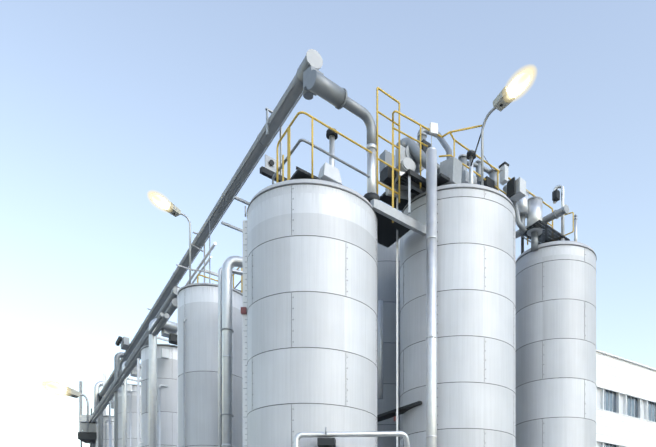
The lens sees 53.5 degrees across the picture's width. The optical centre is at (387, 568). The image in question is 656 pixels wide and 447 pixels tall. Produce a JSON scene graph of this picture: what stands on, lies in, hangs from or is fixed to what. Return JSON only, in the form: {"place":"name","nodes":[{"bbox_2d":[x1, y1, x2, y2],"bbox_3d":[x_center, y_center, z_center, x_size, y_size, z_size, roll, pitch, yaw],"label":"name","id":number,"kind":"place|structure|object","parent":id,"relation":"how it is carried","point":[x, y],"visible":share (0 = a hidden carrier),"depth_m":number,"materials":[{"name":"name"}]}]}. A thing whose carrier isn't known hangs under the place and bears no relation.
{"place":"outdoors","nodes":[
{"label":"outdoors","id":0,"kind":"place"},
{"bbox_2d":[0,0,655,446],"label":"sky","id":1,"kind":"structure","parent":0,"point":[105,105],"materials":[{"name":"blue"}]},
{"bbox_2d":[596,349,655,446],"bbox_3d":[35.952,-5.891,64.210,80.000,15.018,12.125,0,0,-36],"label":"building","id":2,"kind":"structure","parent":0,"point":[625,402],"depth_m":41.55,"materials":[{"name":"white concrete"}]},
{"label":"ground","id":3,"kind":"structure","parent":0,"visible":0},
{"bbox_2d":[96,416,113,446],"bbox_3d":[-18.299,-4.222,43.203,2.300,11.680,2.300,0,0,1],"label":"silo","id":4,"kind":"object","parent":3,"relation":"on","point":[105,418],"visible":0.25,"depth_m":42.10,"materials":[{"name":"grey metal"}]},
{"bbox_2d":[118,384,140,446],"bbox_3d":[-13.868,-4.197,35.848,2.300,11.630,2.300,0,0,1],"label":"silo","id":5,"kind":"object","parent":3,"relation":"on","point":[134,418],"visible":0.38,"depth_m":34.76,"materials":[{"name":"grey metal"}]},
{"bbox_2d":[141,344,176,446],"bbox_3d":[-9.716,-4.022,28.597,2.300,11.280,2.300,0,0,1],"label":"silo","id":6,"kind":"object","parent":3,"relation":"on","point":[166,372],"visible":0.54,"depth_m":27.58,"materials":[{"name":"grey metal"}]},
{"bbox_2d":[177,283,242,446],"bbox_3d":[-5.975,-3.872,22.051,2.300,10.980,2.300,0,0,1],"label":"silo","id":7,"kind":"object","parent":3,"relation":"on","point":[198,306],"visible":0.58,"depth_m":21.00,"materials":[{"name":"grey metal"}]},
{"bbox_2d":[247,179,377,446],"bbox_3d":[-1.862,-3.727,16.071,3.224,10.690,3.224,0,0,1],"label":"silo","id":8,"kind":"object","parent":3,"relation":"on","point":[311,305],"visible":1,"depth_m":14.64,"materials":[{"name":"grey metal"}]},
{"bbox_2d":[65,85,576,446],"bbox_3d":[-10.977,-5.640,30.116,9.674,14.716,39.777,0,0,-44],"label":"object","id":9,"kind":"object","parent":3,"relation":"on","point":[402,181],"visible":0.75,"depth_m":17.57,"materials":[{"name":"metal"}]},
{"bbox_2d":[95,49,378,446],"bbox_3d":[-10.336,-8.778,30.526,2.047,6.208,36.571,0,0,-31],"label":"pipes","id":10,"kind":"object","parent":9,"relation":"attached to","point":[309,80],"visible":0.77,"depth_m":16.02,"materials":[{"name":"metal"}]},
{"bbox_2d":[42,67,534,394],"bbox_3d":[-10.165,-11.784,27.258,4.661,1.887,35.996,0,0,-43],"label":"street lights","id":11,"kind":"object","parent":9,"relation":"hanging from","point":[521,80],"visible":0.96,"depth_m":16.01},
{"bbox_2d":[377,239,399,446],"bbox_3d":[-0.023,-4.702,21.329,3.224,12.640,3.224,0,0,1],"label":"silo","id":12,"kind":"object","parent":3,"relation":"on","point":[386,275],"visible":0.1,"depth_m":19.74,"materials":[{"name":"grey metal"}]},
{"bbox_2d":[400,183,515,446],"bbox_3d":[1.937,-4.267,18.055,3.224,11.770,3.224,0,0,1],"label":"silo","id":13,"kind":"object","parent":3,"relation":"on","point":[476,315],"visible":0.94,"depth_m":16.59,"materials":[{"name":"grey metal"}]},
{"bbox_2d":[516,241,596,446],"bbox_3d":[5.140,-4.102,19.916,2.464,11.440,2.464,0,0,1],"label":"silo","id":14,"kind":"object","parent":3,"relation":"on","point":[555,343],"visible":0.9,"depth_m":18.84,"materials":[{"name":"grey metal"}]}
]}

